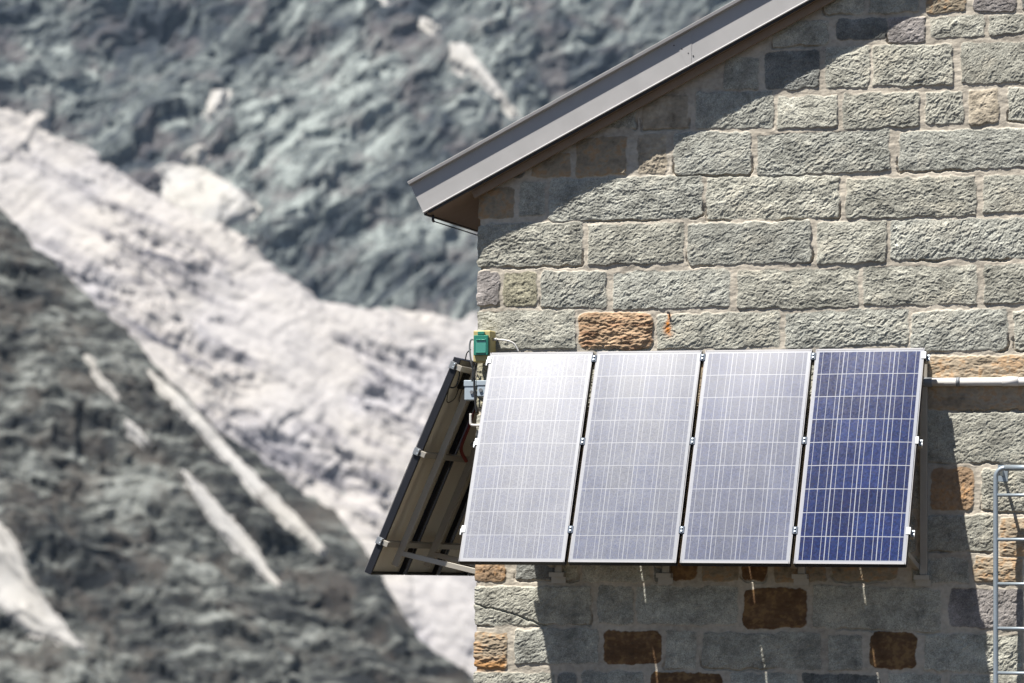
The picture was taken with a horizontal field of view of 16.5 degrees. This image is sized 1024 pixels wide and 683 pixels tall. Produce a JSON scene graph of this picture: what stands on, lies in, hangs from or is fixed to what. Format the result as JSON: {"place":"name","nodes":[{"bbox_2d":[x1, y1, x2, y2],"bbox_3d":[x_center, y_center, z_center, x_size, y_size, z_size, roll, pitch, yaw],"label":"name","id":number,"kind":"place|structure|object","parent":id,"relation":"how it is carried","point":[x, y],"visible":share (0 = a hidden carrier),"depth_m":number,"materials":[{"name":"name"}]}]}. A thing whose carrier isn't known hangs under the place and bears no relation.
{"place":"outdoors","nodes":[
{"label":"outdoors","id":0,"kind":"place"},
{"bbox_2d":[0,210,473,682],"bbox_3d":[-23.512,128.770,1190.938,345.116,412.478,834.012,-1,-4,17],"label":"rock ridge","id":1,"kind":"object","parent":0,"point":[139,569],"visible":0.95,"depth_m":979.68,"materials":[{"name":"grey stone"}]},
{"bbox_2d":[0,523,85,650],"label":"snow patch","id":2,"kind":"object","parent":1,"relation":"on","point":[25,605],"visible":1,"depth_m":958.75,"materials":[{"name":"white snow"}]},
{"bbox_2d":[83,354,120,403],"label":"snow patch","id":3,"kind":"object","parent":1,"relation":"on","point":[104,384],"visible":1,"depth_m":1015.93,"materials":[{"name":"white snow"}]},
{"bbox_2d":[123,417,152,448],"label":"snow patch","id":4,"kind":"object","parent":1,"relation":"on","point":[138,434],"visible":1,"depth_m":1004.24,"materials":[{"name":"white snow"}]},
{"bbox_2d":[179,469,282,588],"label":"snow patch","id":5,"kind":"object","parent":1,"relation":"on","point":[230,530],"visible":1,"depth_m":984.03,"materials":[{"name":"white snow"}]},
{"bbox_2d":[146,369,326,555],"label":"snow patch","id":6,"kind":"object","parent":1,"relation":"on","point":[255,486],"visible":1,"depth_m":997.05,"materials":[{"name":"white snow"}]},
{"bbox_2d":[0,109,478,676],"bbox_3d":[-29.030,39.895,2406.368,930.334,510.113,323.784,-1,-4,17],"label":"glacier","id":7,"kind":"object","parent":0,"point":[242,341],"visible":0.3,"depth_m":2501.16,"materials":[{"name":"white ice"}]},
{"bbox_2d":[0,0,733,512],"bbox_3d":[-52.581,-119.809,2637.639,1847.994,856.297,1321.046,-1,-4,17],"label":"mountain slope","id":8,"kind":"structure","parent":0,"point":[328,132],"depth_m":2702.07,"materials":[{"name":"grey stone"}]},
{"bbox_2d":[183,144,210,167],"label":"snow patch","id":9,"kind":"object","parent":8,"relation":"on","point":[195,156],"visible":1,"depth_m":2641.77,"materials":[{"name":"white snow"}]},
{"bbox_2d":[154,163,261,226],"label":"snow patch","id":10,"kind":"object","parent":8,"relation":"on","point":[204,196],"visible":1,"depth_m":2597.79,"materials":[{"name":"white snow"}]},
{"bbox_2d":[201,89,231,120],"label":"snow patch","id":11,"kind":"object","parent":8,"relation":"on","point":[217,100],"visible":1,"depth_m":2697.19,"materials":[{"name":"white snow"}]},
{"bbox_2d":[381,0,394,4],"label":"snow patch","id":12,"kind":"object","parent":8,"relation":"on","point":[386,2],"visible":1,"depth_m":2783.03,"materials":[{"name":"white snow"}]},
{"bbox_2d":[419,17,439,34],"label":"snow patch","id":13,"kind":"object","parent":8,"relation":"on","point":[427,25],"visible":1,"depth_m":2762.67,"materials":[{"name":"white snow"}]},
{"bbox_2d":[443,42,520,117],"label":"snow patch","id":14,"kind":"object","parent":8,"relation":"on","point":[463,60],"visible":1,"depth_m":2722.12,"materials":[{"name":"white snow"}]},
{"bbox_3d":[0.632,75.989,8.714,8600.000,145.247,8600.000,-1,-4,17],"label":"ground","id":15,"kind":"structure","parent":0,"visible":0},
{"bbox_2d":[407,0,1023,682],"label":"stone hut","id":16,"kind":"object","parent":15,"relation":"on","point":[793,174],"visible":0.63,"depth_m":22.14,"materials":[{"name":"grey stone"}]},
{"bbox_2d":[375,361,476,585],"bbox_3d":[-0.138,0.964,24.134,0.706,1.493,2.854,-1,-4,17],"label":"mounting frame","id":17,"kind":"object","parent":16,"relation":"attached to","point":[405,542],"visible":0.34,"depth_m":23.03,"materials":[{"name":"metal"}]},
{"bbox_2d":[364,357,477,574],"bbox_3d":[-0.552,0.823,23.165,0.060,1.511,0.680,24,3,17],"label":"solar panel","id":18,"kind":"object","parent":17,"relation":"attached to","point":[419,468],"visible":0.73,"depth_m":23.10,"materials":[{"name":"glass"}]},
{"bbox_2d":[450,371,459,387],"bbox_3d":[-0.384,0.226,22.854,0.109,0.156,0.040,-3,-5,38],"label":"cable","id":19,"kind":"object","parent":18,"relation":"hanging from","point":[455,386],"visible":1,"depth_m":22.83,"materials":[{"name":"black plastic"}]},
{"bbox_2d":[404,402,478,574],"bbox_3d":[-0.347,0.871,23.836,0.060,1.511,0.680,24,3,17],"label":"solar panel","id":20,"kind":"object","parent":17,"relation":"attached to","point":[440,505],"visible":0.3,"depth_m":23.83,"materials":[{"name":"glass"}]},
{"bbox_2d":[459,410,474,462],"bbox_3d":[-0.295,0.618,23.487,0.094,0.371,0.078,-2,-5,34],"label":"cable","id":21,"kind":"object","parent":20,"relation":"hanging from","point":[462,444],"visible":0.88,"depth_m":23.47,"materials":[{"name":"black rubber"}]},
{"bbox_2d":[437,505,471,575],"bbox_3d":[-0.142,0.918,24.507,0.060,1.511,0.680,24,3,17],"label":"solar panel","id":22,"kind":"object","parent":17,"relation":"attached to","point":[447,571],"visible":0.12,"depth_m":24.44,"materials":[{"name":"glass"}]},
{"bbox_2d":[464,380,476,400],"bbox_3d":[-0.258,0.316,22.736,0.084,0.129,0.091,-1,-4,17],"label":"junction box","id":23,"kind":"object","parent":16,"relation":"attached to","point":[469,393],"visible":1,"depth_m":22.70,"materials":[{"name":"grey plastic"}]},
{"bbox_2d":[469,414,478,426],"bbox_3d":[-0.226,0.504,22.643,0.099,0.084,0.017,-1,-4,17],"label":"pipe stub","id":24,"kind":"object","parent":16,"relation":"attached to","point":[470,421],"visible":0.86,"depth_m":22.65,"materials":[{"name":"grey plastic"}]},
{"bbox_2d":[477,380,485,396],"bbox_3d":[-0.177,0.303,22.602,0.076,0.104,0.101,-1,-4,17],"label":"junction box","id":25,"kind":"object","parent":16,"relation":"attached to","point":[481,384],"visible":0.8,"depth_m":22.56,"materials":[{"name":"grey plastic"}]},
{"bbox_2d":[473,330,496,362],"bbox_3d":[-0.168,0.033,22.593,0.140,0.203,0.144,-1,-4,17],"label":"socket box","id":26,"kind":"object","parent":16,"relation":"attached to","point":[484,344],"visible":1,"depth_m":22.55,"materials":[{"name":"green plastic"}]},
{"bbox_2d":[469,338,473,381],"bbox_3d":[-0.248,0.119,22.644,0.043,0.272,0.093,0,-4,13],"label":"cable","id":27,"kind":"object","parent":26,"relation":"attached to","point":[471,359],"visible":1,"depth_m":22.61,"materials":[{"name":"grey plastic"}]},
{"bbox_2d":[473,363,477,412],"bbox_3d":[-0.233,0.300,22.655,0.037,0.322,0.017,-3,-5,39],"label":"cable","id":28,"kind":"object","parent":26,"relation":"hanging from","point":[475,403],"visible":1,"depth_m":22.66,"materials":[{"name":"black plastic"}]},
{"bbox_2d":[497,339,518,351],"bbox_3d":[-0.025,0.025,22.576,0.147,0.087,0.016,0,-4,5],"label":"cable","id":29,"kind":"object","parent":26,"relation":"attached to","point":[515,345],"visible":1,"depth_m":22.57,"materials":[{"name":"grey plastic"}]},
{"bbox_2d":[460,351,930,585],"bbox_3d":[1.135,0.782,21.866,2.854,1.436,0.708,-1,-4,17],"label":"mounting frame","id":30,"kind":"object","parent":16,"relation":"attached to","point":[801,577],"visible":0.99,"depth_m":21.78,"materials":[{"name":"metal"}]},
{"bbox_2d":[459,352,594,564],"bbox_3d":[0.096,0.717,22.079,0.680,1.468,0.060,-1,-29,17],"label":"solar panel","id":31,"kind":"object","parent":30,"relation":"attached to","point":[523,483],"visible":1,"depth_m":22.04,"materials":[{"name":"glass"}]},
{"bbox_2d":[568,350,702,565],"bbox_3d":[0.768,0.709,21.874,0.680,1.468,0.060,-1,-29,17],"label":"solar panel","id":32,"kind":"object","parent":30,"relation":"attached to","point":[632,488],"visible":1,"depth_m":21.83,"materials":[{"name":"glass"}]},
{"bbox_2d":[680,349,812,566],"bbox_3d":[1.441,0.701,21.669,0.680,1.468,0.060,-1,-29,17],"label":"solar panel","id":33,"kind":"object","parent":30,"relation":"attached to","point":[743,490],"visible":1,"depth_m":21.63,"materials":[{"name":"glass"}]},
{"bbox_2d":[794,348,925,567],"bbox_3d":[2.114,0.693,21.464,0.680,1.468,0.060,-1,-29,17],"label":"solar panel","id":34,"kind":"object","parent":30,"relation":"attached to","point":[857,492],"visible":1,"depth_m":21.42,"materials":[{"name":"glass"}]},
{"bbox_2d":[923,377,1023,386],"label":"conduit pipe","id":35,"kind":"object","parent":16,"relation":"attached to","point":[959,381],"visible":0.89,"depth_m":21.70,"materials":[{"name":"grey plastic"}]},
{"bbox_2d":[993,465,1023,682],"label":"ladder","id":36,"kind":"object","parent":15,"relation":"on","point":[1001,473],"visible":1,"depth_m":21.46,"materials":[{"name":"metal"}]}
]}

